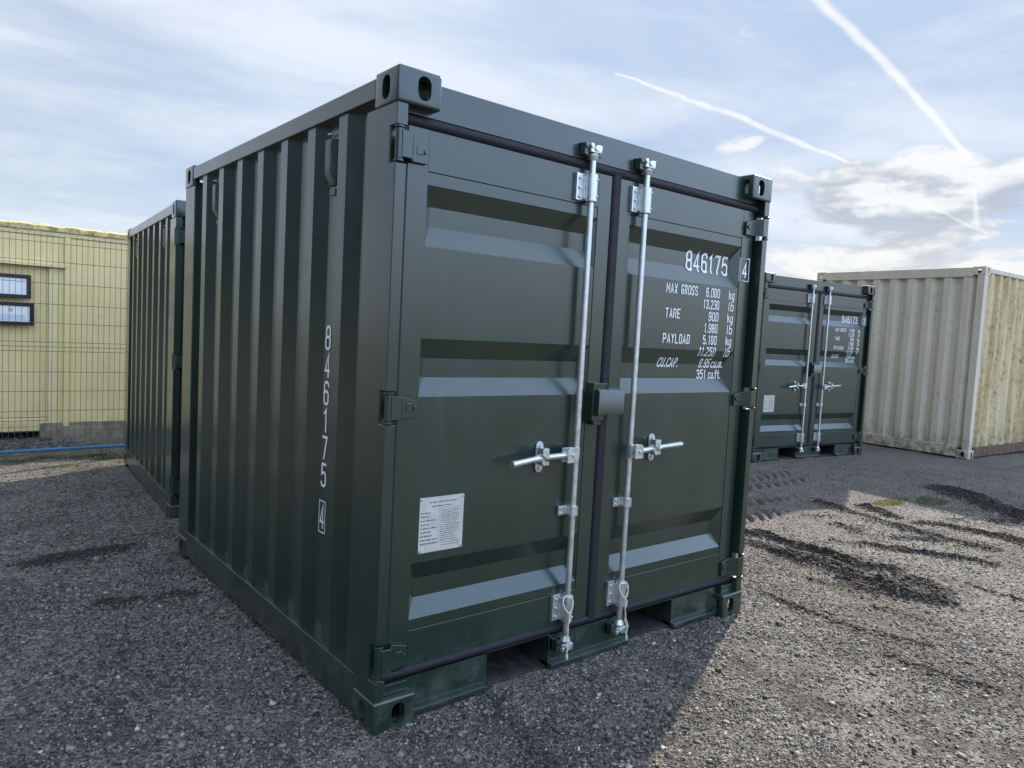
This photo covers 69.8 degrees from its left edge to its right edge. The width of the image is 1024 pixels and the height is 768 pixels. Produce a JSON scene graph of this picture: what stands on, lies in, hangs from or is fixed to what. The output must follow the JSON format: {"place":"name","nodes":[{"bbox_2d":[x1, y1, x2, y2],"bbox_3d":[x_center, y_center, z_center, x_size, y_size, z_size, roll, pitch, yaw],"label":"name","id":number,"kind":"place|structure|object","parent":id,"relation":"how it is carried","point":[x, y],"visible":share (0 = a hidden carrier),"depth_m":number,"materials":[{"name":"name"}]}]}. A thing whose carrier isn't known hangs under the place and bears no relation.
{"place":"outdoors","nodes":[
{"label":"outdoors","id":0,"kind":"place"},
{"bbox_2d":[0,452,947,505],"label":"grass","id":1,"kind":"structure","parent":0,"point":[102,457],"depth_m":7.27,"materials":[{"name":"green plant"}]},
{"bbox_2d":[0,417,1023,767],"bbox_3d":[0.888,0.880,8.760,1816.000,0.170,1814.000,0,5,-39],"label":"ground","id":2,"kind":"structure","parent":0,"point":[1002,469],"depth_m":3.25,"materials":[{"name":"grey gravel"}]},
{"bbox_2d":[0,431,82,450],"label":"rubble","id":3,"kind":"object","parent":2,"relation":"on","point":[34,442],"visible":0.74,"depth_m":8.16,"materials":[{"name":"gravel"}]},
{"bbox_2d":[0,444,124,453],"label":"water pipe","id":4,"kind":"object","parent":2,"relation":"on","point":[59,448],"visible":0.37,"depth_m":7.28,"materials":[{"name":"blue plastic"}]},
{"bbox_2d":[0,220,127,431],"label":"site cabin","id":5,"kind":"object","parent":2,"relation":"on","point":[45,332],"visible":0.32,"depth_m":8.47,"materials":[{"name":"beige metal"}]},
{"bbox_2d":[0,273,30,298],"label":"notice frame","id":6,"kind":"object","parent":5,"relation":"attached to","point":[23,290],"visible":0.98,"depth_m":8.12,"materials":[{"name":"black plastic"}]},
{"bbox_2d":[0,302,33,325],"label":"notice frame","id":7,"kind":"object","parent":5,"relation":"attached to","point":[26,308],"visible":0.84,"depth_m":8.15,"materials":[{"name":"black plastic"}]},
{"bbox_2d":[0,263,48,420],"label":"cabin door","id":8,"kind":"structure","parent":5,"relation":"in","point":[38,333],"depth_m":8.30,"materials":[{"name":"beige paint"}]},
{"bbox_2d":[0,229,127,449],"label":"fence","id":9,"kind":"object","parent":2,"relation":"on","point":[81,347],"visible":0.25,"depth_m":7.24,"materials":[{"name":"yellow metal"}]},
{"bbox_2d":[38,420,124,438],"bbox_3d":[-4.795,0.546,9.034,1.748,0.228,0.225,0,5,-39],"label":"concrete block","id":10,"kind":"object","parent":2,"relation":"on","point":[80,432],"depth_m":8.67,"materials":[{"name":"grey concrete"}]},
{"bbox_2d":[124,200,185,518],"bbox_3d":[-2.151,-0.243,6.721,2.181,2.260,2.456,0,5,-35],"label":"shipping container","id":11,"kind":"object","parent":2,"relation":"on","point":[154,322],"visible":0.13,"depth_m":5.75,"materials":[{"name":"green metal"}]},
{"bbox_2d":[170,221,184,497],"bbox_3d":[-1.944,-0.158,5.466,1.088,1.968,0.084,0,5,-35],"label":"door","id":12,"kind":"structure","parent":11,"relation":"in","point":[180,234],"depth_m":5.18,"materials":[{"name":"green metal"}]},
{"bbox_2d":[178,64,772,735],"bbox_3d":[-0.326,-0.016,4.049,2.181,2.260,2.456,0,5,-39],"label":"shipping container","id":13,"kind":"object","parent":2,"relation":"on","point":[468,398],"visible":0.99,"depth_m":2.99,"materials":[{"name":"green metal"}]},
{"bbox_2d":[372,113,621,683],"bbox_3d":[-0.007,0.079,2.812,1.112,2.102,0.127,0,5,-39],"label":"door","id":14,"kind":"structure","parent":13,"relation":"in","point":[509,252],"depth_m":2.81,"materials":[{"name":"green metal"}]},
{"bbox_2d":[562,595,573,659],"bbox_3d":[0.229,1.016,3.054,0.060,0.275,0.027,0,5,-39],"label":"cotton string","id":15,"kind":"object","parent":13,"relation":"hanging from","point":[567,636],"visible":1,"depth_m":3.05,"materials":[{"name":"white fabric"}]},
{"bbox_2d":[619,581,628,640],"bbox_3d":[0.497,1.015,3.271,0.067,0.275,0.027,0,5,-39],"label":"cotton string","id":16,"kind":"object","parent":13,"relation":"hanging from","point":[627,625],"visible":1,"depth_m":3.27,"materials":[{"name":"white fabric"}]},
{"bbox_2d":[591,158,769,634],"bbox_3d":[0.788,0.076,3.458,1.190,2.102,0.127,0,5,-39],"label":"door","id":17,"kind":"structure","parent":13,"relation":"in","point":[671,442],"depth_m":3.46,"materials":[{"name":"green metal"}]},
{"bbox_2d":[62,463,904,505],"bbox_3d":[-0.302,0.950,6.933,8.018,0.108,0.290,3,4,1],"label":"moss","id":18,"kind":"object","parent":2,"relation":"on","point":[891,502],"visible":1,"depth_m":6.91,"materials":[{"name":"green plant"}]},
{"bbox_2d":[6,483,1023,699],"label":"mud clods","id":19,"kind":"object","parent":2,"relation":"on","point":[902,581],"visible":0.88,"depth_m":4.77,"materials":[{"name":"brown soil"}]},
{"bbox_2d":[747,272,875,462],"bbox_3d":[3.214,-0.278,10.239,2.181,2.260,2.456,1,5,-32],"label":"shipping container","id":20,"kind":"object","parent":2,"relation":"on","point":[813,360],"visible":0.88,"depth_m":9.23,"materials":[{"name":"green metal"}]},
{"bbox_2d":[752,284,821,452],"bbox_3d":[3.375,-0.189,8.972,1.112,2.102,0.127,1,5,-32],"label":"door","id":21,"kind":"structure","parent":20,"relation":"in","point":[792,316],"depth_m":9.02,"materials":[{"name":"green metal"}]},
{"bbox_2d":[808,286,873,451],"bbox_3d":[4.245,-0.181,9.513,1.190,2.102,0.127,1,5,-32],"label":"door","id":22,"kind":"structure","parent":20,"relation":"in","point":[837,384],"depth_m":9.55,"materials":[{"name":"green metal"}]},
{"bbox_2d":[817,266,1023,459],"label":"shipping container","id":23,"kind":"object","parent":2,"relation":"on","point":[946,368],"visible":0.84,"depth_m":10.51,"materials":[{"name":"beige metal"}]},
{"bbox_2d":[0,0,1023,280],"label":"sky","id":24,"kind":"structure","parent":0,"point":[888,134],"materials":[{"name":"blue"}]}
]}

